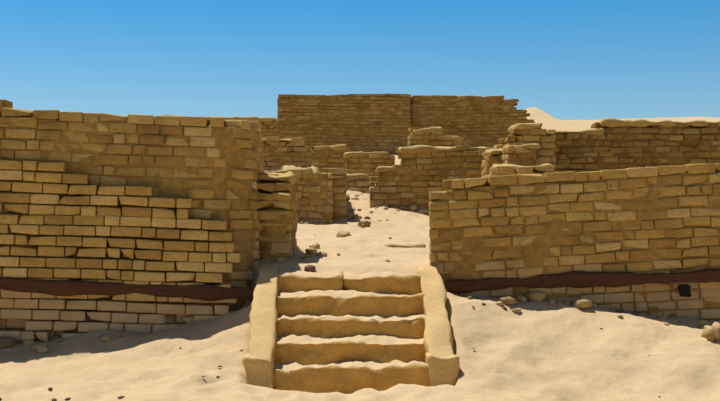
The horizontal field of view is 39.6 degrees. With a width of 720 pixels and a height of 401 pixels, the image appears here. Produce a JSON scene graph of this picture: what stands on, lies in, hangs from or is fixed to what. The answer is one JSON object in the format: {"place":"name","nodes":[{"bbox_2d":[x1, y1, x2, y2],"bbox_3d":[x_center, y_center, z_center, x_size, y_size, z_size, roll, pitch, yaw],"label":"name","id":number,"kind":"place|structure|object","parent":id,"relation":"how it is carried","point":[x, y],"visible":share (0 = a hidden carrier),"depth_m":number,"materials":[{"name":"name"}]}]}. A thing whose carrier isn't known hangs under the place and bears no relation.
{"place":"outdoors","nodes":[
{"label":"outdoors","id":0,"kind":"place"},
{"bbox_2d":[0,99,263,340],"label":"front wall","id":1,"kind":"structure","parent":0,"point":[172,126],"depth_m":10.42,"materials":[{"name":"beige brick"}]},
{"bbox_2d":[0,160,239,342],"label":"wall","id":2,"kind":"structure","parent":1,"relation":"attached to","point":[13,305],"depth_m":10.20,"materials":[{"name":"brick"}]},
{"bbox_2d":[0,277,253,300],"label":"timber beam","id":3,"kind":"structure","parent":1,"relation":"attached to","point":[202,292],"depth_m":10.17,"materials":[{"name":"brown wood"}]},
{"bbox_2d":[261,137,311,170],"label":"wall","id":4,"kind":"structure","parent":0,"point":[293,141],"depth_m":21.99,"materials":[{"name":"beige brick"}]},
{"bbox_2d":[264,167,332,223],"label":"wall","id":5,"kind":"structure","parent":0,"point":[307,172],"depth_m":15.99,"materials":[{"name":"beige brick"}]},
{"bbox_2d":[305,143,348,172],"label":"back wall","id":6,"kind":"structure","parent":0,"point":[342,148],"depth_m":26.99,"materials":[{"name":"beige brick"}]},
{"bbox_2d":[319,168,347,219],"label":"side wall","id":7,"kind":"structure","parent":0,"point":[341,199],"depth_m":16.50,"materials":[{"name":"beige brick"}]},
{"bbox_2d":[0,107,719,400],"bbox_3d":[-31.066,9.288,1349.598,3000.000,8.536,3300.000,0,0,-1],"label":"sand ground","id":8,"kind":"structure","parent":0,"point":[544,350],"depth_m":9.38,"materials":[{"name":"beige sand"}]},
{"bbox_2d":[158,115,278,137],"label":"wall","id":9,"kind":"structure","parent":8,"relation":"on","point":[269,126],"depth_m":29.96,"materials":[{"name":"brick"}]},
{"bbox_2d":[256,172,298,261],"bbox_3d":[-0.969,0.388,11.660,0.512,1.440,1.118,0,0,-1],"label":"pillar stub","id":10,"kind":"object","parent":8,"relation":"on","point":[277,211],"depth_m":11.12,"materials":[{"name":"brick"}]},
{"bbox_2d":[281,165,302,169],"bbox_3d":[-1.286,-0.059,19.296,0.680,1.258,0.649,0,0,-1],"label":"rubble lump","id":11,"kind":"object","parent":8,"relation":"on","point":[284,167],"visible":0.08,"depth_m":19.33,"materials":[{"name":"stone"}]},
{"bbox_2d":[309,243,319,248],"bbox_3d":[-0.560,0.580,12.578,0.134,0.108,0.148,0,0,23],"label":"path stone","id":12,"kind":"object","parent":8,"relation":"on","point":[316,245],"visible":0.77,"depth_m":12.53,"materials":[{"name":"beige stone"}]},
{"bbox_2d":[311,166,318,172],"bbox_3d":[-1.058,-0.083,19.479,0.786,1.195,0.775,0,0,-1],"label":"rubble lump","id":13,"kind":"object","parent":8,"relation":"on","point":[315,169],"visible":0.02,"depth_m":19.48,"materials":[{"name":"stone"}]},
{"bbox_2d":[332,216,341,220],"bbox_3d":[-0.377,0.307,16.480,0.178,0.132,0.139,0,-1,-24],"label":"path rubble","id":14,"kind":"object","parent":8,"relation":"on","point":[338,218],"visible":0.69,"depth_m":16.44,"materials":[{"name":"stone"}]},
{"bbox_2d":[336,231,351,236],"bbox_3d":[-0.221,0.498,14.286,0.165,0.139,0.245,0,-1,26],"label":"path rubble","id":15,"kind":"object","parent":8,"relation":"on","point":[342,233],"visible":0.83,"depth_m":14.22,"materials":[{"name":"stone"}]},
{"bbox_2d":[277,93,410,154],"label":"wall","id":16,"kind":"structure","parent":8,"relation":"on","point":[367,122],"depth_m":36.06,"materials":[{"name":"brick"}]},
{"bbox_2d":[242,266,459,393],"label":"stone stairs","id":17,"kind":"structure","parent":8,"relation":"on","point":[347,332],"depth_m":9.51,"materials":[{"name":"stone"}]},
{"bbox_2d":[0,183,707,400],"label":"rocks","id":18,"kind":"object","parent":8,"relation":"on","point":[7,342],"visible":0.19,"depth_m":10.22,"materials":[{"name":"beige stone"}]},
{"bbox_2d":[345,173,369,192],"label":"low wall","id":19,"kind":"structure","parent":8,"relation":"on","point":[358,182],"depth_m":20.48,"materials":[{"name":"brick"}]},
{"bbox_2d":[357,220,370,227],"bbox_3d":[0.053,0.398,15.777,0.231,0.185,0.196,0,-1,-36],"label":"path stone","id":20,"kind":"object","parent":8,"relation":"on","point":[364,223],"visible":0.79,"depth_m":15.73,"materials":[{"name":"beige stone"}]},
{"bbox_2d":[385,243,425,247],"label":"path slab","id":21,"kind":"structure","parent":8,"relation":"on","point":[417,245],"depth_m":12.91,"materials":[{"name":"stone"}]},
{"bbox_2d":[369,145,493,210],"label":"stepped wall","id":22,"kind":"structure","parent":8,"relation":"on","point":[418,175],"depth_m":18.06,"materials":[{"name":"brick"}]},
{"bbox_2d":[407,127,466,146],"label":"wall lumps","id":23,"kind":"object","parent":8,"relation":"on","point":[433,136],"depth_m":24.07,"materials":[{"name":"brick"}]},
{"bbox_2d":[411,95,534,147],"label":"brick wall","id":24,"kind":"structure","parent":8,"relation":"on","point":[480,121],"depth_m":36.42,"materials":[{"name":"brick"}]},
{"bbox_2d":[481,123,555,176],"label":"ruined wall","id":25,"kind":"structure","parent":8,"relation":"on","point":[528,133],"depth_m":16.50,"materials":[{"name":"brick"}]},
{"bbox_2d":[502,143,543,165],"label":"ruined wall","id":26,"kind":"structure","parent":8,"relation":"on","point":[521,155],"depth_m":15.77,"materials":[{"name":"brick"}]},
{"bbox_2d":[554,118,719,172],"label":"wall","id":27,"kind":"structure","parent":8,"relation":"on","point":[610,144],"depth_m":17.75,"materials":[{"name":"brick"}]},
{"bbox_2d":[701,322,719,340],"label":"stone","id":28,"kind":"object","parent":8,"relation":"on","point":[711,333],"visible":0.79,"depth_m":9.54,"materials":[{"name":"beige stone"}]},
{"bbox_2d":[0,0,719,119],"label":"sky","id":29,"kind":"structure","parent":0,"point":[563,59],"materials":[{"name":"blue"}]},
{"bbox_2d":[344,151,394,175],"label":"back wall","id":30,"kind":"structure","parent":0,"point":[381,162],"depth_m":25.03,"materials":[{"name":"beige brick"}]},
{"bbox_2d":[429,163,719,321],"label":"front wall","id":31,"kind":"structure","parent":0,"point":[464,212],"depth_m":10.45,"materials":[{"name":"beige brick"}]},
{"bbox_2d":[485,163,553,184],"bbox_3d":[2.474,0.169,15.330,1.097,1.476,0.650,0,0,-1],"label":"wall coping","id":32,"kind":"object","parent":31,"relation":"on","point":[506,169],"depth_m":15.07,"materials":[{"name":"brick"}]},
{"bbox_2d":[443,269,719,292],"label":"timber beam","id":33,"kind":"structure","parent":31,"relation":"attached to","point":[577,279],"depth_m":10.36,"materials":[{"name":"brown wood"}]},
{"bbox_2d":[678,284,691,296],"bbox_3d":[3.367,0.936,10.373,0.137,0.135,0.072,0,0,5],"label":"wall socket","id":34,"kind":"object","parent":31,"relation":"attached to","point":[684,290],"depth_m":10.35,"materials":[{"name":"black"}]}
]}

